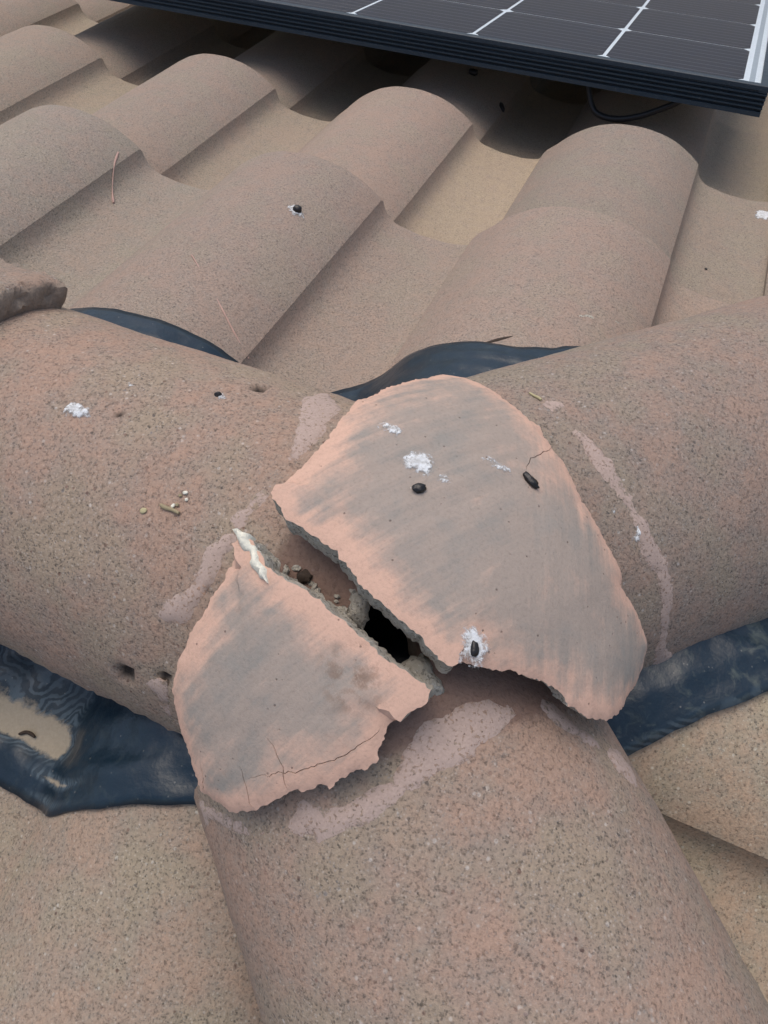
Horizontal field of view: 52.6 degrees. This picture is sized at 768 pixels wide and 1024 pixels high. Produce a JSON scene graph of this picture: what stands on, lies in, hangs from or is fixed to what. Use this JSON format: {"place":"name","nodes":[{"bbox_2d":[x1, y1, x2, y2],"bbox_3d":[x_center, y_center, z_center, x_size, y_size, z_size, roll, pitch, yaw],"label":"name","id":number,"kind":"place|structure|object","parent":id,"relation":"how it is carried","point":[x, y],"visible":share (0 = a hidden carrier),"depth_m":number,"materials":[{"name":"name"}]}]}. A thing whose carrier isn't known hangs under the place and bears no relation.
{"place":"outdoors","nodes":[
{"label":"outdoors","id":0,"kind":"place"},
{"bbox_2d":[0,787,262,1023],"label":"roof slope","id":1,"kind":"structure","parent":0,"point":[116,915],"depth_m":0.40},
{"bbox_2d":[0,0,767,391],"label":"roof slope","id":2,"kind":"structure","parent":0,"point":[442,202],"depth_m":0.88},
{"bbox_2d":[112,152,118,202],"bbox_3d":[-0.303,-0.376,0.874,0.004,0.021,0.066,-2,57,2],"label":"pine needle","id":3,"kind":"object","parent":2,"relation":"on","point":[115,160],"visible":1,"depth_m":0.87,"materials":[{"name":"brown plant"}]},
{"bbox_2d":[0,307,409,816],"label":"flashing strip","id":4,"kind":"object","parent":2,"relation":"on","point":[84,749],"visible":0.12,"depth_m":0.47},
{"bbox_2d":[18,730,35,737],"bbox_3d":[-0.227,0.142,0.495,0.013,0.004,0.005,17,60,14],"label":"brown husk","id":5,"kind":"object","parent":4,"relation":"on","point":[31,734],"visible":1,"depth_m":0.49,"materials":[{"name":"brown plant"}]},
{"bbox_2d":[0,258,67,321],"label":"ridge tile","id":6,"kind":"object","parent":4,"relation":"on","point":[22,290],"visible":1,"depth_m":0.47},
{"bbox_2d":[0,307,370,733],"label":"ridge tile","id":7,"kind":"object","parent":4,"relation":"on","point":[108,589],"visible":0.65,"depth_m":0.39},
{"bbox_2d":[64,403,87,416],"bbox_3d":[-0.159,-0.052,0.403,0.019,0.004,0.012,17,60,14],"label":"bird dropping","id":8,"kind":"object","parent":7,"relation":"on","point":[76,410],"visible":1,"depth_m":0.40,"materials":[{"name":"white"}]},
{"bbox_2d":[140,508,146,513],"bbox_3d":[-0.116,-0.001,0.373,0.003,0.002,0.003,17,60,14],"label":"seed husk","id":9,"kind":"object","parent":7,"relation":"on","point":[143,510],"visible":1,"depth_m":0.37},
{"bbox_2d":[159,503,179,514],"bbox_3d":[-0.102,-0.001,0.370,0.011,0.002,0.003,17,60,14],"label":"twig","id":10,"kind":"object","parent":7,"relation":"on","point":[165,507],"visible":1,"depth_m":0.37,"materials":[{"name":"brown wood"}]},
{"bbox_2d":[171,491,188,507],"bbox_3d":[-0.097,-0.006,0.371,0.007,0.004,0.010,17,60,14],"label":"crumb pile","id":11,"kind":"object","parent":7,"relation":"on","point":[173,505],"visible":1,"depth_m":0.37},
{"bbox_2d":[214,391,225,398],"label":"bird dropping","id":12,"kind":"object","parent":7,"relation":"on","point":[217,394],"visible":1,"depth_m":0.41,"materials":[{"name":"black"}]},
{"bbox_2d":[282,564,350,617],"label":"mortar crumbs","id":13,"kind":"object","parent":7,"relation":"on","point":[304,576],"visible":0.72,"depth_m":0.34,"materials":[{"name":"grey concrete"}]},
{"bbox_2d":[347,589,369,629],"bbox_3d":[-0.012,0.041,0.342,0.015,0.011,0.019,17,60,14],"label":"mortar lump","id":14,"kind":"object","parent":7,"relation":"on","point":[358,608],"visible":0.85,"depth_m":0.34,"materials":[{"name":"grey concrete"}]},
{"bbox_2d":[191,254,248,358],"bbox_3d":[-0.142,-0.177,0.667,0.003,0.026,0.119,-25,59,-13],"label":"pine needle","id":15,"kind":"object","parent":2,"relation":"on","point":[221,308],"visible":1,"depth_m":0.65,"materials":[{"name":"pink dried plant matter"}]},
{"bbox_2d":[288,205,303,217],"bbox_3d":[-0.086,-0.294,0.757,0.015,0.012,0.023,-22,59,-10],"label":"bird dropping","id":16,"kind":"object","parent":2,"relation":"on","point":[296,209],"visible":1,"depth_m":0.75,"materials":[{"name":"white"}]},
{"bbox_2d":[110,0,767,116],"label":"solar panel","id":17,"kind":"object","parent":2,"relation":"on","point":[711,54],"visible":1,"depth_m":1.12,"materials":[{"name":"black glass"}]},
{"bbox_2d":[585,86,680,121],"bbox_3d":[0.393,-0.597,1.091,0.225,0.061,0.128,8,58,8],"label":"cable","id":18,"kind":"object","parent":17,"relation":"hanging from","point":[596,112],"visible":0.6,"depth_m":1.09,"materials":[{"name":"rubber"}]},
{"bbox_2d":[468,68,477,75],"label":"bird dropping","id":19,"kind":"object","parent":2,"relation":"on","point":[473,71],"visible":1,"depth_m":1.22,"materials":[{"name":"black"}]},
{"bbox_2d":[487,336,511,342],"bbox_3d":[0.090,-0.135,0.614,0.031,0.005,0.005,-18,58,-8],"label":"twig","id":20,"kind":"object","parent":2,"relation":"on","point":[497,339],"visible":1,"depth_m":0.61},
{"bbox_2d":[499,102,504,111],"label":"bird dropping","id":21,"kind":"object","parent":2,"relation":"on","point":[501,105],"visible":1,"depth_m":1.21,"materials":[{"name":"black"}]},
{"bbox_2d":[579,315,618,323],"bbox_3d":[0.178,-0.159,0.651,0.051,0.024,0.007,-5,57,0],"label":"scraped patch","id":22,"kind":"object","parent":2,"relation":"on","point":[591,316],"visible":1,"depth_m":0.64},
{"bbox_2d":[755,210,767,219],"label":"bird dropping","id":23,"kind":"object","parent":2,"relation":"on","point":[762,213],"visible":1,"depth_m":0.97,"materials":[{"name":"white"}]},
{"bbox_2d":[628,691,767,1001],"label":"roof slope","id":24,"kind":"structure","parent":0,"point":[705,780],"depth_m":0.44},
{"bbox_2d":[330,341,767,755],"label":"flashing strip","id":25,"kind":"object","parent":24,"relation":"on","point":[689,685],"visible":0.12,"depth_m":0.45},
{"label":"hip tile","id":26,"kind":"object","parent":24,"relation":"on","visible":0},
{"bbox_2d":[406,295,767,668],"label":"hip tile","id":27,"kind":"object","parent":26,"relation":"on","point":[657,435],"visible":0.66,"depth_m":0.43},
{"bbox_2d":[271,374,646,720],"bbox_3d":[0.051,0.019,0.369,0.175,0.102,0.137,37,66,23],"label":"mortar cap piece","id":28,"kind":"object","parent":27,"relation":"on","point":[518,572],"visible":0.98,"depth_m":0.34,"materials":[{"name":"brown concrete"}]},
{"bbox_2d":[383,423,400,432],"bbox_3d":[0.004,-0.037,0.353,0.014,0.004,0.010,17,60,14],"label":"bird dropping","id":29,"kind":"object","parent":28,"relation":"on","point":[393,428],"visible":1,"depth_m":0.35,"materials":[{"name":"white"}]},
{"bbox_2d":[403,452,432,474],"bbox_3d":[0.015,-0.022,0.342,0.017,0.005,0.016,17,60,14],"label":"bird dropping","id":30,"kind":"object","parent":28,"relation":"on","point":[419,461],"visible":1,"depth_m":0.34,"materials":[{"name":"white"}]},
{"bbox_2d":[412,483,426,492],"bbox_3d":[0.015,-0.010,0.333,0.006,0.004,0.006,17,60,14],"label":"bird dropping","id":31,"kind":"object","parent":28,"relation":"on","point":[419,488],"visible":1,"depth_m":0.33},
{"bbox_2d":[460,627,487,665],"bbox_3d":[0.036,0.054,0.315,0.015,0.010,0.019,17,60,14],"label":"bird dropping","id":32,"kind":"object","parent":28,"relation":"on","point":[474,647],"visible":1,"depth_m":0.31,"materials":[{"name":"white"}]},
{"bbox_2d":[487,457,509,471],"bbox_3d":[0.052,-0.020,0.352,0.018,0.007,0.008,17,60,14],"label":"bird dropping","id":33,"kind":"object","parent":28,"relation":"on","point":[499,466],"visible":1,"depth_m":0.35,"materials":[{"name":"white"}]},
{"bbox_2d":[523,471,539,488],"bbox_3d":[0.066,-0.014,0.352,0.011,0.007,0.007,17,60,14],"label":"bird dropping","id":34,"kind":"object","parent":28,"relation":"on","point":[532,481],"visible":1,"depth_m":0.35,"materials":[{"name":"black"}]},
{"bbox_2d":[529,392,541,400],"bbox_3d":[0.084,-0.065,0.433,0.008,0.003,0.006,17,60,14],"label":"needle","id":35,"kind":"object","parent":27,"relation":"on","point":[535,396],"visible":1,"depth_m":0.43,"materials":[{"name":"beige plant"}]},
{"bbox_2d":[634,526,640,540],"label":"bird dropping","id":36,"kind":"object","parent":27,"relation":"on","point":[638,533],"visible":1,"depth_m":0.40,"materials":[{"name":"white"}]},
{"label":"flashing strip","id":37,"kind":"object","parent":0,"visible":0},
{"bbox_2d":[194,655,767,1023],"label":"hip tile","id":38,"kind":"object","parent":37,"relation":"on","point":[477,845],"visible":0.81,"depth_m":0.32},
{"bbox_2d":[172,539,432,812],"bbox_3d":[-0.044,0.081,0.326,0.103,0.073,0.089,33,65,22],"label":"mortar cap piece","id":39,"kind":"object","parent":38,"relation":"on","point":[284,684],"visible":1,"depth_m":0.32,"materials":[{"name":"brown concrete"}]},
{"bbox_2d":[232,528,268,583],"bbox_3d":[-0.054,0.018,0.327,0.007,0.011,0.029,-25,59,-13],"label":"sealant strip","id":40,"kind":"object","parent":39,"relation":"attached to","point":[257,566],"visible":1,"depth_m":0.33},
{"bbox_2d":[401,653,444,697],"bbox_3d":[0.017,0.071,0.336,0.014,0.013,0.023,-29,60,-14],"label":"mortar lump","id":41,"kind":"object","parent":38,"relation":"on","point":[421,665],"visible":0.66,"depth_m":0.33,"materials":[{"name":"grey concrete"}]}
]}

